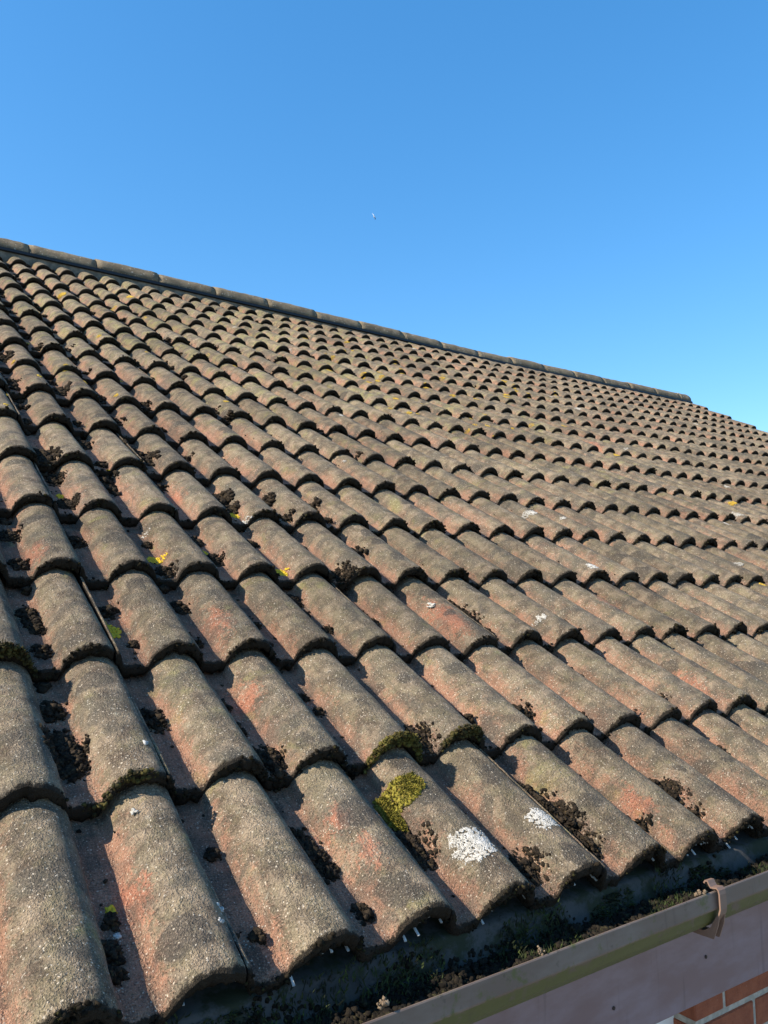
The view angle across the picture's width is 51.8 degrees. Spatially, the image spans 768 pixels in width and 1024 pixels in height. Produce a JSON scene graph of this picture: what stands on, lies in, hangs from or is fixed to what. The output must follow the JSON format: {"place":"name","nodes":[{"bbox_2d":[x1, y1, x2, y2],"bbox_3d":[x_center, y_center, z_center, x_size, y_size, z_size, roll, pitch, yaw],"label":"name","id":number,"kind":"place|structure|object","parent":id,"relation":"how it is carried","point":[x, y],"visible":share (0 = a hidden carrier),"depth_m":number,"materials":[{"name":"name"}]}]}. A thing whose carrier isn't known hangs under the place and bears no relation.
{"place":"outdoors","nodes":[
{"label":"outdoors","id":0,"kind":"place"},
{"bbox_2d":[0,0,767,431],"label":"sky","id":1,"kind":"structure","parent":0,"point":[581,186],"materials":[{"name":"blue"}]},
{"label":"ground","id":2,"kind":"structure","parent":0,"visible":0},
{"bbox_2d":[0,238,767,1023],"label":"brick house","id":3,"kind":"structure","parent":2,"relation":"on","point":[694,960],"depth_m":1.69,"materials":[{"name":"tile"}]},
{"bbox_2d":[0,350,14,362],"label":"moss clump","id":4,"kind":"object","parent":3,"relation":"on","point":[7,357],"visible":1,"depth_m":3.07,"materials":[{"name":"plant"}]},
{"bbox_2d":[0,371,21,385],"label":"moss clump","id":5,"kind":"object","parent":3,"relation":"on","point":[10,382],"visible":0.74,"depth_m":2.81,"materials":[{"name":"plant"}]},
{"bbox_2d":[0,524,22,543],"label":"moss clump","id":6,"kind":"object","parent":3,"relation":"on","point":[7,535],"visible":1,"depth_m":1.77,"materials":[{"name":"plant"}]},
{"bbox_2d":[0,638,37,678],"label":"moss tuft","id":7,"kind":"object","parent":3,"relation":"on","point":[18,652],"visible":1,"depth_m":1.30,"materials":[{"name":"green plant"}]},
{"bbox_2d":[14,605,47,636],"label":"moss clump","id":8,"kind":"object","parent":3,"relation":"on","point":[31,621],"visible":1,"depth_m":1.49,"materials":[{"name":"plant"}]},
{"bbox_2d":[33,446,63,476],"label":"moss clump","id":9,"kind":"object","parent":3,"relation":"on","point":[44,457],"visible":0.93,"depth_m":2.22,"materials":[{"name":"plant"}]},
{"bbox_2d":[43,470,66,486],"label":"moss clump","id":10,"kind":"object","parent":3,"relation":"on","point":[55,481],"visible":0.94,"depth_m":2.15,"materials":[{"name":"plant"}]},
{"bbox_2d":[53,381,71,394],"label":"moss clump","id":11,"kind":"object","parent":3,"relation":"on","point":[61,388],"visible":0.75,"depth_m":2.87,"materials":[{"name":"plant"}]},
{"bbox_2d":[38,723,91,783],"bbox_3d":[-0.480,0.356,1.186,0.081,0.079,0.131,4,-8,-34],"label":"moss clump","id":12,"kind":"object","parent":3,"relation":"on","point":[69,756],"visible":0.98,"depth_m":1.17,"materials":[{"name":"plant"}]},
{"bbox_2d":[65,531,87,548],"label":"moss clump","id":13,"kind":"object","parent":3,"relation":"on","point":[72,538],"visible":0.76,"depth_m":1.84,"materials":[{"name":"plant"}]},
{"bbox_2d":[95,469,119,487],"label":"moss clump","id":14,"kind":"object","parent":3,"relation":"on","point":[107,480],"visible":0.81,"depth_m":2.24,"materials":[{"name":"plant"}]},
{"bbox_2d":[98,606,118,620],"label":"moss clump","id":15,"kind":"object","parent":3,"relation":"on","point":[107,613],"visible":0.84,"depth_m":1.58,"materials":[{"name":"plant"}]},
{"bbox_2d":[105,905,117,912],"bbox_3d":[-0.334,0.488,0.965,0.017,0.011,0.018,4,-8,-34],"label":"lichen rosette","id":16,"kind":"object","parent":3,"relation":"on","point":[110,908],"visible":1,"depth_m":0.97,"materials":[{"name":"green plant"}]},
{"bbox_2d":[101,939,125,968],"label":"moss clump","id":17,"kind":"object","parent":3,"relation":"on","point":[115,957],"visible":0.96,"depth_m":0.90,"materials":[{"name":"plant"}]},
{"bbox_2d":[105,621,121,637],"bbox_3d":[-0.527,0.225,1.529,0.040,0.038,0.053,4,-8,-34],"label":"lichen rosette","id":18,"kind":"object","parent":3,"relation":"on","point":[115,631],"visible":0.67,"depth_m":1.53,"materials":[{"name":"green plant"}]},
{"bbox_2d":[106,411,126,426],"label":"moss clump","id":19,"kind":"object","parent":3,"relation":"on","point":[117,421],"visible":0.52,"depth_m":2.76,"materials":[{"name":"plant"}]},
{"bbox_2d":[81,765,159,817],"bbox_3d":[-0.370,0.393,1.109,0.106,0.069,0.032,2,-7,-18],"label":"moss tuft","id":20,"kind":"object","parent":3,"relation":"on","point":[128,777],"visible":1,"depth_m":1.11,"materials":[{"name":"green plant"}]},
{"bbox_2d":[140,450,161,465],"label":"moss clump","id":21,"kind":"object","parent":3,"relation":"on","point":[148,460],"visible":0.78,"depth_m":2.46,"materials":[{"name":"plant"}]},
{"bbox_2d":[139,707,170,734],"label":"moss clump","id":22,"kind":"object","parent":3,"relation":"on","point":[154,719],"visible":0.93,"depth_m":1.32,"materials":[{"name":"plant"}]},
{"bbox_2d":[146,552,167,563],"bbox_3d":[-0.536,0.109,1.860,0.053,0.031,0.041,4,-8,-34],"label":"lichen rosette","id":23,"kind":"object","parent":3,"relation":"on","point":[153,559],"visible":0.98,"depth_m":1.86,"materials":[{"name":"yellow plant"}]},
{"bbox_2d":[147,476,168,492],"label":"moss clump","id":24,"kind":"object","parent":3,"relation":"on","point":[161,487],"visible":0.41,"depth_m":2.31,"materials":[{"name":"plant"}]},
{"bbox_2d":[154,559,178,578],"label":"moss clump","id":25,"kind":"object","parent":3,"relation":"on","point":[166,571],"visible":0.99,"depth_m":1.79,"materials":[{"name":"plant"}]},
{"bbox_2d":[169,600,190,614],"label":"moss clump","id":26,"kind":"object","parent":3,"relation":"on","point":[181,607],"visible":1,"depth_m":1.69,"materials":[{"name":"plant"}]},
{"bbox_2d":[207,551,225,566],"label":"moss clump","id":27,"kind":"object","parent":3,"relation":"on","point":[215,559],"visible":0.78,"depth_m":1.94,"materials":[{"name":"plant"}]},
{"bbox_2d":[212,488,234,505],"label":"moss clump","id":28,"kind":"object","parent":3,"relation":"on","point":[225,497],"visible":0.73,"depth_m":2.33,"materials":[{"name":"plant"}]},
{"bbox_2d":[230,512,239,518],"bbox_3d":[-0.425,0.010,2.250,0.032,0.023,0.048,4,-8,-34],"label":"lichen rosette","id":29,"kind":"object","parent":3,"relation":"on","point":[235,515],"visible":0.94,"depth_m":2.24,"materials":[{"name":"plant"}]},
{"bbox_2d":[252,744,287,775],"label":"moss clump","id":30,"kind":"object","parent":3,"relation":"on","point":[265,755],"visible":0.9,"depth_m":1.30,"materials":[{"name":"plant"}]},
{"bbox_2d":[275,567,289,575],"bbox_3d":[-0.257,0.150,1.976,0.045,0.024,0.041,4,-8,-34],"label":"lichen rosette","id":31,"kind":"object","parent":3,"relation":"on","point":[283,572],"visible":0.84,"depth_m":1.98,"materials":[{"name":"yellow plant"}]},
{"bbox_2d":[280,588,303,608],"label":"moss clump","id":32,"kind":"object","parent":3,"relation":"on","point":[296,600],"visible":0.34,"depth_m":1.90,"materials":[{"name":"plant"}]},
{"bbox_2d":[288,826,340,884],"bbox_3d":[-0.103,0.492,1.147,0.054,0.064,0.110,4,-8,-34],"label":"moss clump","id":33,"kind":"object","parent":3,"relation":"on","point":[318,858],"visible":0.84,"depth_m":1.13,"materials":[{"name":"plant"}]},
{"bbox_2d":[330,560,358,595],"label":"moss clump","id":34,"kind":"object","parent":3,"relation":"on","point":[337,575],"visible":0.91,"depth_m":2.04,"materials":[{"name":"plant"}]},
{"bbox_2d":[351,545,368,556],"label":"moss clump","id":35,"kind":"object","parent":3,"relation":"on","point":[358,550],"visible":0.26,"depth_m":2.25,"materials":[{"name":"plant"}]},
{"bbox_2d":[0,264,752,985],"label":"moss","id":36,"kind":"object","parent":3,"relation":"on","point":[358,910],"visible":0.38,"depth_m":1.60,"materials":[{"name":"plant"}]},
{"bbox_2d":[0,304,767,1023],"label":"edge moss","id":37,"kind":"object","parent":3,"relation":"on","point":[320,942],"visible":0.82,"depth_m":2.02,"materials":[{"name":"black plant"}]},
{"bbox_2d":[3,292,766,585],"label":"lichen","id":38,"kind":"object","parent":3,"relation":"on","point":[60,295],"visible":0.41,"depth_m":4.60},
{"bbox_2d":[363,728,423,773],"bbox_3d":[0.024,0.416,1.384,0.125,0.078,0.055,4,-8,-34],"label":"moss tuft","id":39,"kind":"object","parent":3,"relation":"on","point":[407,738],"visible":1,"depth_m":1.37,"materials":[{"name":"green plant"}]},
{"bbox_2d":[372,770,425,832],"bbox_3d":[0.028,0.472,1.293,0.082,0.085,0.085,4,-8,-34],"label":"moss cushion","id":40,"kind":"object","parent":3,"relation":"on","point":[407,788],"visible":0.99,"depth_m":1.29,"materials":[{"name":"plant"}]},
{"bbox_2d":[392,821,440,870],"bbox_3d":[0.045,0.511,1.218,0.069,0.060,0.094,4,-8,-34],"label":"moss clump","id":41,"kind":"object","parent":3,"relation":"on","point":[409,841],"visible":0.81,"depth_m":1.21,"materials":[{"name":"plant"}]},
{"bbox_2d":[84,283,749,938],"bbox_3d":[0.715,-0.321,5.823,9.009,2.735,3.957,9,-11,-55],"label":"lichen","id":42,"kind":"object","parent":3,"relation":"on","point":[118,935],"visible":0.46,"depth_m":1.09},
{"bbox_2d":[404,721,441,753],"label":"moss clump","id":43,"kind":"object","parent":3,"relation":"on","point":[425,742],"visible":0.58,"depth_m":1.48,"materials":[{"name":"plant"}]},
{"bbox_2d":[439,723,485,751],"bbox_3d":[0.151,0.421,1.467,0.111,0.062,0.046,4,-8,-34],"label":"moss tuft","id":44,"kind":"object","parent":3,"relation":"on","point":[467,732],"visible":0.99,"depth_m":1.45,"materials":[{"name":"green plant"}]},
{"bbox_2d":[454,603,484,624],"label":"moss clump","id":45,"kind":"object","parent":3,"relation":"on","point":[465,611],"visible":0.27,"depth_m":2.06,"materials":[{"name":"plant"}]},
{"bbox_2d":[447,826,496,865],"bbox_3d":[0.134,0.502,1.191,0.072,0.040,0.071,4,-8,-34],"label":"lichen patch","id":46,"kind":"object","parent":3,"relation":"on","point":[481,841],"visible":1,"depth_m":1.19,"materials":[{"name":"white plant"}]},
{"bbox_2d":[512,699,536,722],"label":"moss clump","id":47,"kind":"object","parent":3,"relation":"on","point":[526,712],"visible":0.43,"depth_m":1.67,"materials":[{"name":"plant"}]},
{"bbox_2d":[522,510,536,518],"bbox_3d":[0.556,0.016,3.016,0.065,0.054,0.049,4,-8,-34],"label":"lichen patch","id":48,"kind":"object","parent":3,"relation":"on","point":[529,512],"visible":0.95,"depth_m":3.02,"materials":[{"name":"white plant"}]},
{"bbox_2d":[509,842,551,886],"bbox_3d":[0.222,0.548,1.233,0.057,0.053,0.080,4,-8,-34],"label":"moss clump","id":49,"kind":"object","parent":3,"relation":"on","point":[525,865],"visible":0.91,"depth_m":1.23,"materials":[{"name":"plant"}]},
{"bbox_2d":[532,613,546,625],"bbox_3d":[0.412,0.286,2.098,0.042,0.034,0.023,0,-6,2],"label":"lichen patch","id":50,"kind":"object","parent":3,"relation":"on","point":[540,617],"visible":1,"depth_m":2.10,"materials":[{"name":"white plant"}]},
{"bbox_2d":[537,945,544,955],"bbox_3d":[0.215,0.602,1.084,0.010,0.011,0.014,4,-8,-34],"label":"crumb","id":51,"kind":"object","parent":3,"relation":"on","point":[540,952],"visible":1,"depth_m":1.08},
{"bbox_2d":[524,807,559,830],"bbox_3d":[0.258,0.501,1.292,0.050,0.024,0.049,4,-8,-34],"label":"lichen patch","id":52,"kind":"object","parent":3,"relation":"on","point":[549,821],"visible":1,"depth_m":1.29,"materials":[{"name":"white plant"}]},
{"bbox_2d":[516,781,587,837],"bbox_3d":[0.283,0.523,1.399,0.066,0.082,0.164,5,-8,-39],"label":"moss clump","id":53,"kind":"object","parent":3,"relation":"on","point":[563,817],"visible":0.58,"depth_m":1.38,"materials":[{"name":"plant"}]},
{"bbox_2d":[340,861,767,1021],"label":"gutter silt","id":54,"kind":"object","parent":3,"relation":"on","point":[470,973],"visible":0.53,"depth_m":1.07,"materials":[{"name":"soil"}]},
{"bbox_2d":[376,996,389,1009],"bbox_3d":[-0.001,0.584,0.939,0.015,0.017,0.012,-2,-7,14],"label":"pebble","id":55,"kind":"object","parent":54,"relation":"on","point":[385,1002],"visible":1,"depth_m":0.94,"materials":[{"name":"beige stone"}]},
{"bbox_2d":[165,826,767,1023],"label":"gutter moss","id":56,"kind":"object","parent":54,"relation":"on","point":[519,935],"visible":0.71,"depth_m":1.06,"materials":[{"name":"green plant"}]},
{"bbox_2d":[228,854,767,1023],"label":"gutter debris","id":57,"kind":"object","parent":54,"relation":"on","point":[451,980],"visible":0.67,"depth_m":1.08,"materials":[{"name":"brown soil"}]},
{"bbox_2d":[585,564,598,568],"bbox_3d":[0.681,0.176,2.580,0.043,0.018,0.038,4,-8,-34],"label":"lichen patch","id":58,"kind":"object","parent":3,"relation":"on","point":[592,565],"visible":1,"depth_m":2.58,"materials":[{"name":"white plant"}]},
{"bbox_2d":[657,1016,673,1023],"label":"window","id":59,"kind":"structure","parent":3,"relation":"in","point":[669,1020],"depth_m":1.73,"materials":[{"name":"white"}]},
{"bbox_2d":[648,776,691,804],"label":"moss clump","id":60,"kind":"object","parent":3,"relation":"on","point":[666,785],"visible":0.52,"depth_m":1.55,"materials":[{"name":"plant"}]},
{"bbox_2d":[694,889,706,896],"bbox_3d":[0.516,0.623,1.288,0.021,0.019,0.014,-1,-7,10],"label":"crumb","id":61,"kind":"object","parent":3,"relation":"on","point":[698,893],"visible":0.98,"depth_m":1.28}
]}

